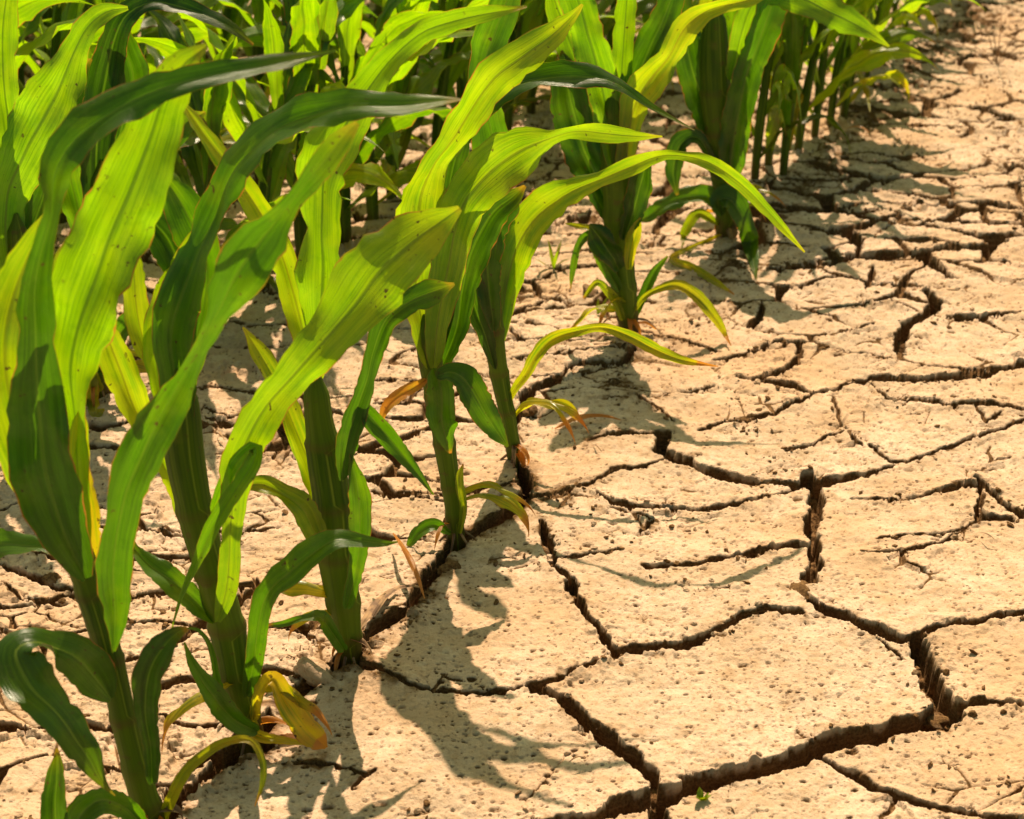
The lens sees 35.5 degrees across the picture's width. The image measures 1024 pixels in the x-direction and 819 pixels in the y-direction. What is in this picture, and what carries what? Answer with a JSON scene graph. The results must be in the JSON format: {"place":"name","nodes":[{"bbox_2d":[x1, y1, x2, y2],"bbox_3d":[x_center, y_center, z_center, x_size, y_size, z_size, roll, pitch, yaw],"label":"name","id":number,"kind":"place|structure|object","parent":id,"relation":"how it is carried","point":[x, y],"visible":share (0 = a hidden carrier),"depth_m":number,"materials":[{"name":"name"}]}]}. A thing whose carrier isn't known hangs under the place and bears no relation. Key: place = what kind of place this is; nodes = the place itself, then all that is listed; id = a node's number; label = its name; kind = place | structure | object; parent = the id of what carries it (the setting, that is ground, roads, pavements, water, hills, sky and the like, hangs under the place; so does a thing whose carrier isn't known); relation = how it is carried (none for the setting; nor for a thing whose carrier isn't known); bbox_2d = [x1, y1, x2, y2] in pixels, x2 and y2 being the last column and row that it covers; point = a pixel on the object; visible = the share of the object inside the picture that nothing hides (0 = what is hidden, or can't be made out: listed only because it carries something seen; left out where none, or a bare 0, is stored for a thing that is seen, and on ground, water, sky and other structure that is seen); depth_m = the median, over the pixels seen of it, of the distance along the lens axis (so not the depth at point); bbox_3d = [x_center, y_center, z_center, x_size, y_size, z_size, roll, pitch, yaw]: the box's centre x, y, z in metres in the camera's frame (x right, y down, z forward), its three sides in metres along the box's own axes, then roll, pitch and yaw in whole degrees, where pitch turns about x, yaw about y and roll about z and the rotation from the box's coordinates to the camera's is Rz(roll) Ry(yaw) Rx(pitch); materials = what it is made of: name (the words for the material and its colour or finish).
{"place":"outdoors","nodes":[
{"label":"outdoors","id":0,"kind":"place"},
{"bbox_2d":[0,0,1023,818],"bbox_3d":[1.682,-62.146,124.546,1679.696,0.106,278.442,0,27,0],"label":"ground","id":1,"kind":"structure","parent":0,"point":[452,734],"depth_m":2.19,"materials":[{"name":"soil"}]},
{"bbox_2d":[18,35,45,86],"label":"corn plant","id":2,"kind":"object","parent":1,"relation":"on","point":[21,75],"visible":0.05,"depth_m":3.86,"materials":[{"name":"green plant"}]},
{"bbox_2d":[21,18,51,29],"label":"corn plant","id":3,"kind":"object","parent":1,"relation":"on","point":[47,20],"visible":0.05,"depth_m":3.62,"materials":[{"name":"green plant"}]},
{"bbox_2d":[32,3,66,67],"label":"corn plant","id":4,"kind":"object","parent":1,"relation":"on","point":[48,13],"visible":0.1,"depth_m":3.93,"materials":[{"name":"green plant"}]},
{"bbox_2d":[42,572,61,588],"bbox_3d":[-0.599,0.223,2.083,0.024,0.019,0.027,-15,31,-27],"label":"soil clod","id":5,"kind":"object","parent":1,"relation":"on","point":[49,579],"visible":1,"depth_m":2.08,"materials":[{"name":"brown soil"}]},
{"bbox_2d":[0,0,127,268],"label":"corn plant","id":6,"kind":"object","parent":1,"relation":"on","point":[34,113],"visible":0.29,"depth_m":2.24,"materials":[{"name":"green plant"}]},
{"bbox_2d":[18,6,138,213],"bbox_3d":[-0.964,-0.571,3.028,0.709,0.657,0.254,-5,27,-10],"label":"corn plant","id":7,"kind":"object","parent":1,"relation":"on","point":[32,26],"visible":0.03,"depth_m":2.97,"materials":[{"name":"green plant"}]},
{"bbox_2d":[15,0,145,68],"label":"corn plant","id":8,"kind":"object","parent":1,"relation":"on","point":[29,10],"visible":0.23,"depth_m":2.74,"materials":[{"name":"green plant"}]},
{"bbox_2d":[17,0,221,223],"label":"corn plant","id":9,"kind":"object","parent":1,"relation":"on","point":[72,10],"visible":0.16,"depth_m":3.08,"materials":[{"name":"green plant"}]},
{"bbox_2d":[114,0,170,34],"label":"corn plant","id":10,"kind":"object","parent":1,"relation":"on","point":[164,13],"visible":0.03,"depth_m":4.04,"materials":[{"name":"green plant"}]},
{"bbox_2d":[22,0,268,181],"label":"corn plant","id":11,"kind":"object","parent":1,"relation":"on","point":[171,17],"visible":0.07,"depth_m":3.25,"materials":[{"name":"green plant"}]},
{"bbox_2d":[62,0,253,416],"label":"corn plant","id":12,"kind":"object","parent":1,"relation":"on","point":[118,58],"visible":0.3,"depth_m":2.37,"materials":[{"name":"green plant"}]},
{"bbox_2d":[82,0,237,150],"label":"corn plant","id":13,"kind":"object","parent":1,"relation":"on","point":[199,34],"visible":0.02,"depth_m":3.30,"materials":[{"name":"green plant"}]},
{"bbox_2d":[39,0,280,161],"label":"corn plant","id":14,"kind":"object","parent":1,"relation":"on","point":[217,7],"visible":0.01,"depth_m":3.46,"materials":[{"name":"green plant"}]},
{"bbox_2d":[0,43,358,818],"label":"corn plant","id":15,"kind":"object","parent":1,"relation":"on","point":[58,317],"visible":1,"depth_m":1.42,"materials":[{"name":"green plant"}]},
{"bbox_2d":[132,0,252,129],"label":"corn plant","id":16,"kind":"object","parent":1,"relation":"on","point":[234,14],"visible":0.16,"depth_m":3.62,"materials":[{"name":"green plant"}]},
{"bbox_2d":[220,0,274,98],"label":"corn plant","id":17,"kind":"object","parent":1,"relation":"on","point":[257,6],"visible":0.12,"depth_m":3.75,"materials":[{"name":"green plant"}]},
{"bbox_2d":[134,0,363,290],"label":"corn plant","id":18,"kind":"object","parent":1,"relation":"on","point":[285,86],"visible":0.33,"depth_m":2.82,"materials":[{"name":"green plant"}]},
{"bbox_2d":[144,10,382,293],"bbox_3d":[-0.478,-0.393,2.730,0.703,0.608,0.171,23,35,37],"label":"corn plant","id":19,"kind":"object","parent":1,"relation":"on","point":[212,102],"visible":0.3,"depth_m":2.70,"materials":[{"name":"green plant"}]},
{"bbox_2d":[270,706,281,719],"bbox_3d":[-0.272,0.351,1.857,0.019,0.018,0.032,-16,31,-28],"label":"soil clod","id":20,"kind":"object","parent":1,"relation":"on","point":[274,711],"visible":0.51,"depth_m":1.85,"materials":[{"name":"beige soil"}]},
{"bbox_2d":[99,88,461,755],"bbox_3d":[-0.236,0.058,1.659,0.377,0.793,0.169,0,27,0],"label":"corn plant","id":21,"kind":"object","parent":1,"relation":"on","point":[374,277],"visible":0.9,"depth_m":1.59,"materials":[{"name":"green plant"}]},
{"bbox_2d":[210,0,364,92],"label":"corn plant","id":22,"kind":"object","parent":1,"relation":"on","point":[214,30],"visible":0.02,"depth_m":3.97,"materials":[{"name":"green plant"}]},
{"bbox_2d":[218,0,377,59],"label":"corn plant","id":23,"kind":"object","parent":1,"relation":"on","point":[276,10],"visible":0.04,"depth_m":3.88,"materials":[{"name":"green plant"}]},
{"bbox_2d":[205,0,401,257],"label":"corn plant","id":24,"kind":"object","parent":1,"relation":"on","point":[313,24],"visible":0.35,"depth_m":2.85,"materials":[{"name":"green plant"}]},
{"bbox_2d":[293,656,334,686],"bbox_3d":[-0.233,0.310,1.901,0.056,0.034,0.041,0,27,0],"label":"soil clod","id":25,"kind":"object","parent":1,"relation":"on","point":[314,672],"visible":1,"depth_m":1.89,"materials":[{"name":"beige soil"}]},
{"bbox_2d":[186,0,488,220],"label":"corn plant","id":26,"kind":"object","parent":1,"relation":"on","point":[424,83],"visible":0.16,"depth_m":3.23,"materials":[{"name":"green plant"}]},
{"bbox_2d":[218,0,473,243],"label":"corn plant","id":27,"kind":"object","parent":1,"relation":"on","point":[349,31],"visible":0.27,"depth_m":2.98,"materials":[{"name":"green plant"}]},
{"bbox_2d":[184,5,526,670],"bbox_3d":[-0.169,-0.022,1.777,0.370,0.832,0.117,0,27,0],"label":"corn plant","id":28,"kind":"object","parent":1,"relation":"on","point":[338,496],"visible":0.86,"depth_m":1.76,"materials":[{"name":"green plant"}]},
{"bbox_2d":[338,6,381,61],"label":"corn plant","id":29,"kind":"object","parent":1,"relation":"on","point":[377,10],"visible":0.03,"depth_m":4.19,"materials":[{"name":"green plant"}]},
{"bbox_2d":[361,588,391,628],"bbox_3d":[-0.169,0.246,2.011,0.012,0.011,0.102,10,29,19],"label":"straw piece","id":30,"kind":"object","parent":1,"relation":"on","point":[369,611],"visible":0.68,"depth_m":2.00,"materials":[{"name":"beige plant"}]},
{"bbox_2d":[336,4,440,32],"bbox_3d":[-0.357,-1.228,4.202,0.289,0.778,0.869,18,32,31],"label":"corn plant","id":31,"kind":"object","parent":1,"relation":"on","point":[371,20],"visible":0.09,"depth_m":4.17,"materials":[{"name":"green plant"}]},
{"bbox_2d":[371,584,419,616],"bbox_3d":[-0.147,0.234,2.011,0.012,0.016,0.087,21,34,35],"label":"straw piece","id":32,"kind":"object","parent":1,"relation":"on","point":[384,598],"visible":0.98,"depth_m":2.00,"materials":[{"name":"beige plant"}]},
{"bbox_2d":[356,0,440,199],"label":"corn plant","id":33,"kind":"object","parent":1,"relation":"on","point":[395,153],"visible":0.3,"depth_m":3.27,"materials":[{"name":"green plant"}]},
{"bbox_2d":[392,533,424,597],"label":"dry leaf","id":34,"kind":"object","parent":1,"relation":"on","point":[410,560],"visible":0.99,"depth_m":2.04,"materials":[{"name":"beige plant"}]},
{"bbox_2d":[400,0,468,131],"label":"corn plant","id":35,"kind":"object","parent":1,"relation":"on","point":[424,65],"visible":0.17,"depth_m":3.46,"materials":[{"name":"green plant"}]},
{"bbox_2d":[437,560,460,575],"bbox_3d":[-0.083,0.210,2.108,0.032,0.019,0.024,0,27,0],"label":"soil clod","id":36,"kind":"object","parent":1,"relation":"on","point":[449,565],"visible":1,"depth_m":2.10,"materials":[{"name":"brown soil"}]},
{"bbox_2d":[376,0,558,130],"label":"corn plant","id":37,"kind":"object","parent":1,"relation":"on","point":[529,19],"visible":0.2,"depth_m":3.74,"materials":[{"name":"green plant"}]},
{"bbox_2d":[361,0,611,158],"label":"corn plant","id":38,"kind":"object","parent":1,"relation":"on","point":[449,76],"visible":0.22,"depth_m":3.39,"materials":[{"name":"green plant"}]},
{"bbox_2d":[0,15,1023,818],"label":"soil crumbs","id":39,"kind":"object","parent":1,"relation":"on","point":[568,695],"visible":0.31,"depth_m":2.25,"materials":[{"name":"beige soil"}]},
{"bbox_2d":[521,405,537,417],"bbox_3d":[0.027,0.003,2.511,0.027,0.024,0.034,0,27,0],"label":"soil clod","id":40,"kind":"object","parent":1,"relation":"on","point":[532,410],"visible":0.92,"depth_m":2.50,"materials":[{"name":"beige soil"}]},
{"bbox_2d":[379,4,694,552],"bbox_3d":[0.023,-0.121,2.022,0.394,0.784,0.123,0,27,0],"label":"corn plant","id":41,"kind":"object","parent":1,"relation":"on","point":[478,184],"visible":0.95,"depth_m":1.96,"materials":[{"name":"green plant"}]},
{"bbox_2d":[526,0,557,114],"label":"corn plant","id":42,"kind":"object","parent":1,"relation":"on","point":[531,107],"visible":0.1,"depth_m":3.94,"materials":[{"name":"green plant"}]},
{"bbox_2d":[440,0,644,112],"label":"corn plant","id":43,"kind":"object","parent":1,"relation":"on","point":[526,101],"visible":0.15,"depth_m":3.62,"materials":[{"name":"green plant"}]},
{"bbox_2d":[535,240,570,268],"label":"seedling","id":44,"kind":"object","parent":1,"relation":"on","point":[553,259],"visible":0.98,"depth_m":3.05,"materials":[{"name":"green plant"}]},
{"bbox_2d":[508,0,656,41],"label":"corn plant","id":45,"kind":"object","parent":1,"relation":"on","point":[608,23],"visible":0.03,"depth_m":4.07,"materials":[{"name":"green plant"}]},
{"bbox_2d":[554,414,620,428],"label":"dry leaf","id":46,"kind":"object","parent":1,"relation":"on","point":[583,416],"visible":0.87,"depth_m":2.48,"materials":[{"name":"beige plant"}]},
{"bbox_2d":[583,283,602,302],"bbox_3d":[0.148,-0.214,2.940,0.038,0.032,0.035,0,27,0],"label":"soil clod","id":47,"kind":"object","parent":1,"relation":"on","point":[594,292],"visible":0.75,"depth_m":2.94,"materials":[{"name":"beige soil"}]},
{"bbox_2d":[596,297,611,314],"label":"seedling","id":48,"kind":"object","parent":1,"relation":"on","point":[599,310],"visible":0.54,"depth_m":2.87,"materials":[{"name":"green plant"}]},
{"bbox_2d":[603,12,643,33],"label":"corn plant","id":49,"kind":"object","parent":1,"relation":"on","point":[637,30],"visible":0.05,"depth_m":4.39,"materials":[{"name":"green plant"}]},
{"bbox_2d":[606,0,656,47],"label":"corn plant","id":50,"kind":"object","parent":1,"relation":"on","point":[609,37],"visible":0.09,"depth_m":4.26,"materials":[{"name":"green plant"}]},
{"bbox_2d":[597,0,672,86],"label":"corn plant","id":51,"kind":"object","parent":1,"relation":"on","point":[603,6],"visible":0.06,"depth_m":4.14,"materials":[{"name":"green plant"}]},
{"bbox_2d":[468,0,804,476],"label":"corn plant","id":52,"kind":"object","parent":1,"relation":"on","point":[535,214],"visible":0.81,"depth_m":2.23,"materials":[{"name":"green plant"}]},
{"bbox_2d":[641,15,649,23],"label":"corn plant","id":53,"kind":"object","parent":1,"relation":"on","point":[645,18],"visible":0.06,"depth_m":4.49,"materials":[{"name":"green plant"}]},
{"bbox_2d":[545,0,761,345],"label":"corn plant","id":54,"kind":"object","parent":1,"relation":"on","point":[647,60],"visible":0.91,"depth_m":2.63,"materials":[{"name":"green plant"}]},
{"bbox_2d":[695,787,710,800],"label":"seedling","id":55,"kind":"object","parent":1,"relation":"on","point":[700,796],"visible":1,"depth_m":1.71,"materials":[{"name":"green plant"}]},
{"bbox_2d":[642,0,889,294],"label":"corn plant","id":56,"kind":"object","parent":1,"relation":"on","point":[722,62],"visible":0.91,"depth_m":3.07,"materials":[{"name":"green plant"}]},
{"bbox_2d":[764,33,801,165],"bbox_3d":[0.642,-0.851,3.420,0.245,0.820,0.558,9,28,16],"label":"corn plant","id":57,"kind":"object","parent":1,"relation":"on","point":[783,74],"visible":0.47,"depth_m":3.44,"materials":[{"name":"green plant"}]},
{"bbox_2d":[699,0,878,179],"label":"corn plant","id":58,"kind":"object","parent":1,"relation":"on","point":[765,104],"visible":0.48,"depth_m":3.45,"materials":[{"name":"green plant"}]},
{"bbox_2d":[775,11,813,175],"bbox_3d":[0.594,-0.811,3.390,0.144,0.784,0.624,13,30,23],"label":"corn plant","id":59,"kind":"object","parent":1,"relation":"on","point":[796,29],"visible":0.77,"depth_m":3.40,"materials":[{"name":"green plant"}]},
{"bbox_2d":[789,580,809,602],"bbox_3d":[0.373,0.237,2.076,0.033,0.020,0.047,0,27,0],"label":"soil clod","id":60,"kind":"object","parent":1,"relation":"on","point":[802,588],"visible":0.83,"depth_m":2.07,"materials":[{"name":"beige soil"}]},
{"bbox_2d":[692,0,937,149],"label":"corn plant","id":61,"kind":"object","parent":1,"relation":"on","point":[867,60],"visible":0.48,"depth_m":3.55,"materials":[{"name":"green plant"}]},
{"bbox_2d":[838,33,844,100],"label":"corn plant","id":62,"kind":"object","parent":1,"relation":"on","point":[841,90],"visible":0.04,"depth_m":4.02,"materials":[{"name":"green plant"}]},
{"bbox_2d":[826,70,870,111],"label":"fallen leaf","id":63,"kind":"object","parent":1,"relation":"on","point":[860,75],"visible":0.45,"depth_m":3.91,"materials":[{"name":"plant"}]},
{"bbox_2d":[808,0,909,119],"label":"corn plant","id":64,"kind":"object","parent":1,"relation":"on","point":[851,46],"visible":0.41,"depth_m":3.90,"materials":[{"name":"green plant"}]},
{"bbox_2d":[848,126,869,132],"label":"dry leaf","id":65,"kind":"object","parent":1,"relation":"on","point":[860,127],"visible":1,"depth_m":3.81,"materials":[{"name":"beige plant"}]},
{"bbox_2d":[771,0,950,136],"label":"corn plant","id":66,"kind":"object","parent":1,"relation":"on","point":[905,35],"visible":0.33,"depth_m":3.73,"materials":[{"name":"green plant"}]},
{"bbox_2d":[830,0,896,77],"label":"corn plant","id":67,"kind":"object","parent":1,"relation":"on","point":[883,10],"visible":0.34,"depth_m":4.16,"materials":[{"name":"green plant"}]},
{"bbox_2d":[842,0,927,91],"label":"corn plant","id":68,"kind":"object","parent":1,"relation":"on","point":[867,18],"visible":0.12,"depth_m":4.03,"materials":[{"name":"green plant"}]},
{"bbox_2d":[804,0,986,126],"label":"corn plant","id":69,"kind":"object","parent":1,"relation":"on","point":[911,6],"visible":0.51,"depth_m":3.77,"materials":[{"name":"green plant"}]},
{"bbox_2d":[868,8,923,30],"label":"corn plant","id":70,"kind":"object","parent":1,"relation":"on","point":[901,18],"visible":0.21,"depth_m":4.15,"materials":[{"name":"green plant"}]},
{"bbox_2d":[899,0,908,26],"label":"corn plant","id":71,"kind":"object","parent":1,"relation":"on","point":[906,23],"visible":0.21,"depth_m":4.63,"materials":[{"name":"green plant"}]},
{"bbox_2d":[900,204,913,211],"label":"soil clod","id":72,"kind":"object","parent":1,"relation":"on","point":[906,207],"visible":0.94,"depth_m":3.34,"materials":[{"name":"beige soil"}]},
{"bbox_2d":[873,0,951,29],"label":"corn plant","id":73,"kind":"object","parent":1,"relation":"on","point":[930,3],"visible":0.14,"depth_m":4.38,"materials":[{"name":"green plant"}]},
{"bbox_2d":[889,0,937,38],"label":"corn plant","id":74,"kind":"object","parent":1,"relation":"on","point":[928,14],"visible":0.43,"depth_m":4.51,"materials":[{"name":"green plant"}]},
{"bbox_2d":[923,712,949,729],"bbox_3d":[0.494,0.362,1.862,0.030,0.015,0.033,11,29,21],"label":"soil clod","id":75,"kind":"object","parent":1,"relation":"on","point":[938,720],"visible":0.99,"depth_m":1.85,"materials":[{"name":"brown soil"}]},
{"bbox_2d":[924,14,1023,64],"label":"dry weed","id":76,"kind":"object","parent":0,"point":[995,56],"visible":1,"depth_m":4.37,"materials":[{"name":"plant"}]}
]}

